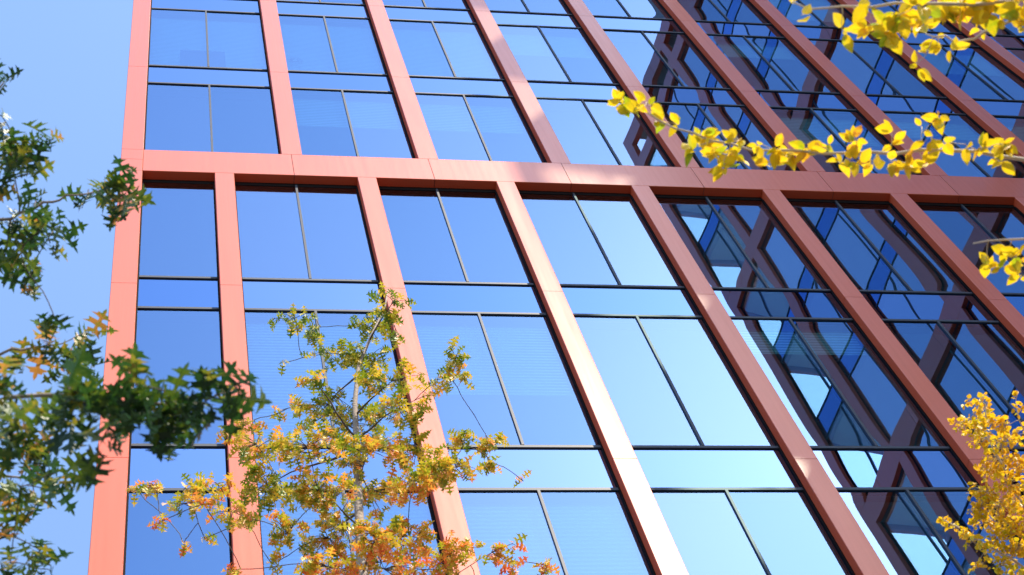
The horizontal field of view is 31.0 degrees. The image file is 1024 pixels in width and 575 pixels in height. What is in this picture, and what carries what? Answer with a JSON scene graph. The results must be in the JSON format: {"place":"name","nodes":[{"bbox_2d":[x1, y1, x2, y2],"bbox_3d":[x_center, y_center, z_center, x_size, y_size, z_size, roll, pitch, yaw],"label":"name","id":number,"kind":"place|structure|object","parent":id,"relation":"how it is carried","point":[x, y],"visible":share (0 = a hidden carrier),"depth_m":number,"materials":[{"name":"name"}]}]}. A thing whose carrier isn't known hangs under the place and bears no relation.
{"place":"outdoors","nodes":[
{"label":"outdoors","id":0,"kind":"place"},
{"bbox_2d":[0,0,132,574],"label":"sky","id":1,"kind":"structure","parent":0,"point":[73,55],"materials":[{"name":"blue"}]},
{"bbox_2d":[0,58,272,574],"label":"oak tree","id":2,"kind":"object","parent":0,"point":[177,414],"visible":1,"depth_m":5.61,"materials":[{"name":"green plant"}]},
{"bbox_2d":[126,281,559,574],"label":"oak tree","id":3,"kind":"object","parent":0,"point":[365,560],"visible":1,"depth_m":13.46,"materials":[{"name":"yellow plant"}]},
{"bbox_2d":[88,0,1023,574],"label":"office building","id":4,"kind":"structure","parent":0,"point":[674,366],"depth_m":24.38,"materials":[{"name":"metal"}]},
{"bbox_2d":[123,489,232,574],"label":"window","id":5,"kind":"structure","parent":4,"relation":"in","point":[166,492],"depth_m":18.09,"materials":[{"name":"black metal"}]},
{"bbox_2d":[127,306,228,488],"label":"window","id":6,"kind":"structure","parent":4,"relation":"in","point":[145,466],"depth_m":18.79,"materials":[{"name":"blue glass"}]},
{"bbox_2d":[136,179,219,307],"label":"window","id":7,"kind":"structure","parent":4,"relation":"in","point":[178,266],"depth_m":23.68,"materials":[{"name":"blue glass"}]},
{"bbox_2d":[151,0,260,12],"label":"window","id":8,"kind":"structure","parent":4,"relation":"in","point":[253,6],"depth_m":33.78,"materials":[{"name":"blue glass"}]},
{"bbox_2d":[147,8,270,86],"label":"window","id":9,"kind":"structure","parent":4,"relation":"in","point":[186,46],"depth_m":31.42,"materials":[{"name":"blue glass"}]},
{"bbox_2d":[144,82,279,153],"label":"window","id":10,"kind":"structure","parent":4,"relation":"in","point":[178,116],"depth_m":28.21,"materials":[{"name":"blue glass"}]},
{"bbox_2d":[235,182,385,310],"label":"window","id":11,"kind":"structure","parent":4,"relation":"in","point":[308,245],"depth_m":24.04,"materials":[{"name":"blue glass"}]},
{"bbox_2d":[276,0,369,17],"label":"window","id":12,"kind":"structure","parent":4,"relation":"in","point":[340,8],"depth_m":34.33,"materials":[{"name":"blue glass"}]},
{"bbox_2d":[244,308,422,488],"bbox_3d":[-2.046,1.226,20.475,1.733,4.210,0.182,1,-66,-11],"label":"window","id":13,"kind":"structure","parent":4,"relation":"in","point":[266,348],"depth_m":21.13,"materials":[{"name":"blue glass"}]},
{"bbox_2d":[278,14,393,91],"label":"window","id":14,"kind":"structure","parent":4,"relation":"in","point":[322,52],"depth_m":31.81,"materials":[{"name":"blue glass"}]},
{"bbox_2d":[257,489,447,574],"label":"window","id":15,"kind":"structure","parent":4,"relation":"in","point":[417,514],"depth_m":18.14,"materials":[{"name":"blue glass"}]},
{"bbox_2d":[291,88,415,158],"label":"window","id":16,"kind":"structure","parent":4,"relation":"in","point":[330,122],"depth_m":28.62,"materials":[{"name":"blue glass"}]},
{"bbox_2d":[382,0,476,22],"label":"window","id":17,"kind":"structure","parent":4,"relation":"in","point":[426,10],"depth_m":34.85,"materials":[{"name":"blue glass"}]},
{"bbox_2d":[389,19,513,95],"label":"window","id":18,"kind":"structure","parent":4,"relation":"in","point":[442,57],"depth_m":32.20,"materials":[{"name":"blue glass"}]},
{"bbox_2d":[378,186,546,313],"bbox_3d":[-0.754,-0.531,24.587,1.733,4.195,0.082,1,-66,-11],"label":"window","id":19,"kind":"structure","parent":4,"relation":"in","point":[457,250],"depth_m":24.40,"materials":[{"name":"blue glass"}]},
{"bbox_2d":[415,93,546,162],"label":"window","id":20,"kind":"structure","parent":4,"relation":"in","point":[460,126],"depth_m":28.99,"materials":[{"name":"blue glass"}]},
{"bbox_2d":[411,311,619,488],"bbox_3d":[-0.081,1.265,20.847,1.733,4.210,0.182,1,-66,-11],"label":"window","id":21,"kind":"structure","parent":4,"relation":"in","point":[510,353],"depth_m":21.52,"materials":[{"name":"blue glass"}]},
{"bbox_2d":[484,0,581,27],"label":"window","id":22,"kind":"structure","parent":4,"relation":"in","point":[554,13],"depth_m":35.36,"materials":[{"name":"blue glass"}]},
{"bbox_2d":[458,488,655,574],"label":"window","id":23,"kind":"structure","parent":4,"relation":"in","point":[580,539],"depth_m":18.48,"materials":[{"name":"blue glass"}]},
{"bbox_2d":[497,24,628,99],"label":"window","id":24,"kind":"structure","parent":4,"relation":"in","point":[556,62],"depth_m":32.62,"materials":[{"name":"blue glass"}]},
{"bbox_2d":[536,97,675,166],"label":"window","id":25,"kind":"structure","parent":4,"relation":"in","point":[589,131],"depth_m":29.30,"materials":[{"name":"blue glass"}]},
{"bbox_2d":[518,190,702,315],"bbox_3d":[1.211,-0.493,24.959,1.733,4.195,0.082,1,-66,-11],"label":"window","id":26,"kind":"structure","parent":4,"relation":"in","point":[605,257],"depth_m":24.78,"materials":[{"name":"blue glass"}]},
{"bbox_2d":[583,0,683,32],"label":"window","id":27,"kind":"structure","parent":4,"relation":"in","point":[640,15],"depth_m":35.89,"materials":[{"name":"blue glass"}]},
{"bbox_2d":[603,29,744,104],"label":"window","id":28,"kind":"structure","parent":4,"relation":"in","point":[669,66],"depth_m":32.95,"materials":[{"name":"blue glass"}]},
{"bbox_2d":[573,314,803,488],"bbox_3d":[1.888,1.258,21.199,1.733,4.210,0.082,1,-66,-11],"label":"window","id":29,"kind":"structure","parent":4,"relation":"in","point":[685,338],"depth_m":20.29,"materials":[{"name":"blue glass"}]},
{"bbox_2d":[654,102,799,170],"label":"window","id":30,"kind":"structure","parent":4,"relation":"in","point":[748,128],"depth_m":30.25,"materials":[{"name":"blue glass"}]},
{"bbox_2d":[677,0,784,36],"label":"window","id":31,"kind":"structure","parent":4,"relation":"in","point":[726,17],"depth_m":36.42,"materials":[{"name":"blue glass"}]},
{"bbox_2d":[651,488,855,574],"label":"window","id":32,"kind":"structure","parent":4,"relation":"in","point":[727,493],"depth_m":19.16,"materials":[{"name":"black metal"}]},
{"bbox_2d":[654,194,853,318],"bbox_3d":[3.175,-0.454,25.331,1.733,4.195,0.082,1,-66,-11],"label":"window","id":33,"kind":"structure","parent":4,"relation":"in","point":[753,265],"depth_m":25.15,"materials":[{"name":"blue glass"}]},
{"bbox_2d":[707,34,856,109],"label":"window","id":34,"kind":"structure","parent":4,"relation":"in","point":[782,76],"depth_m":33.32,"materials":[{"name":"blue glass"}]},
{"bbox_2d":[768,0,879,41],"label":"window","id":35,"kind":"structure","parent":4,"relation":"in","point":[820,24],"depth_m":36.98,"materials":[{"name":"blue glass"}]},
{"bbox_2d":[769,106,921,174],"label":"window","id":36,"kind":"structure","parent":4,"relation":"in","point":[808,125],"depth_m":30.57,"materials":[{"name":"blue glass"}]},
{"bbox_2d":[730,317,979,487],"bbox_3d":[3.853,1.296,21.571,1.733,4.210,0.082,1,-66,-11],"label":"window","id":37,"kind":"structure","parent":4,"relation":"in","point":[836,351],"depth_m":21.96,"materials":[{"name":"blue glass"}]},
{"bbox_2d":[807,38,965,113],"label":"window","id":38,"kind":"structure","parent":4,"relation":"in","point":[888,80],"depth_m":33.64,"materials":[{"name":"blue glass"}]},
{"bbox_2d":[786,198,998,320],"bbox_3d":[5.140,-0.416,25.703,1.733,4.195,0.082,1,-66,-11],"label":"window","id":39,"kind":"structure","parent":4,"relation":"in","point":[893,267],"depth_m":25.53,"materials":[{"name":"blue glass"}]},
{"bbox_2d":[856,0,978,45],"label":"window","id":40,"kind":"structure","parent":4,"relation":"in","point":[947,28],"depth_m":36.96,"materials":[{"name":"blue glass"}]},
{"bbox_2d":[836,488,1022,574],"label":"window","id":41,"kind":"structure","parent":4,"relation":"in","point":[908,493],"depth_m":19.57,"materials":[{"name":"black metal"}]},
{"bbox_2d":[881,319,1023,485],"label":"window","id":42,"kind":"structure","parent":4,"relation":"in","point":[960,359],"depth_m":22.83,"materials":[{"name":"blue glass"}]},
{"bbox_2d":[882,111,1023,177],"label":"window","id":43,"kind":"structure","parent":4,"relation":"in","point":[962,127],"depth_m":30.72,"materials":[{"name":"blue glass"}]},
{"bbox_2d":[907,43,1023,115],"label":"window","id":44,"kind":"structure","parent":4,"relation":"in","point":[990,83],"depth_m":34.30,"materials":[{"name":"blue glass"}]},
{"bbox_2d":[915,202,1023,316],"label":"window","id":45,"kind":"structure","parent":4,"relation":"in","point":[964,224],"depth_m":27.00,"materials":[{"name":"blue glass"}]},
{"bbox_2d":[965,9,1023,47],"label":"window","id":46,"kind":"structure","parent":4,"relation":"in","point":[1008,37],"depth_m":37.13,"materials":[{"name":"blue glass"}]},
{"bbox_2d":[992,115,1023,141],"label":"window","id":47,"kind":"structure","parent":4,"relation":"in","point":[1015,124],"depth_m":31.88,"materials":[{"name":"blue glass"}]},
{"bbox_2d":[1005,48,1023,61],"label":"window","id":48,"kind":"structure","parent":4,"relation":"in","point":[1018,52],"depth_m":36.13,"materials":[{"name":"blue glass"}]},
{"bbox_2d":[607,0,1023,284],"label":"hornbeam tree","id":49,"kind":"object","parent":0,"point":[886,27],"visible":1,"depth_m":5.45,"materials":[{"name":"yellow plant"}]},
{"bbox_2d":[936,390,1023,574],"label":"birch tree","id":50,"kind":"object","parent":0,"point":[998,471],"visible":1,"depth_m":9.79,"materials":[{"name":"yellow plant"}]}
]}

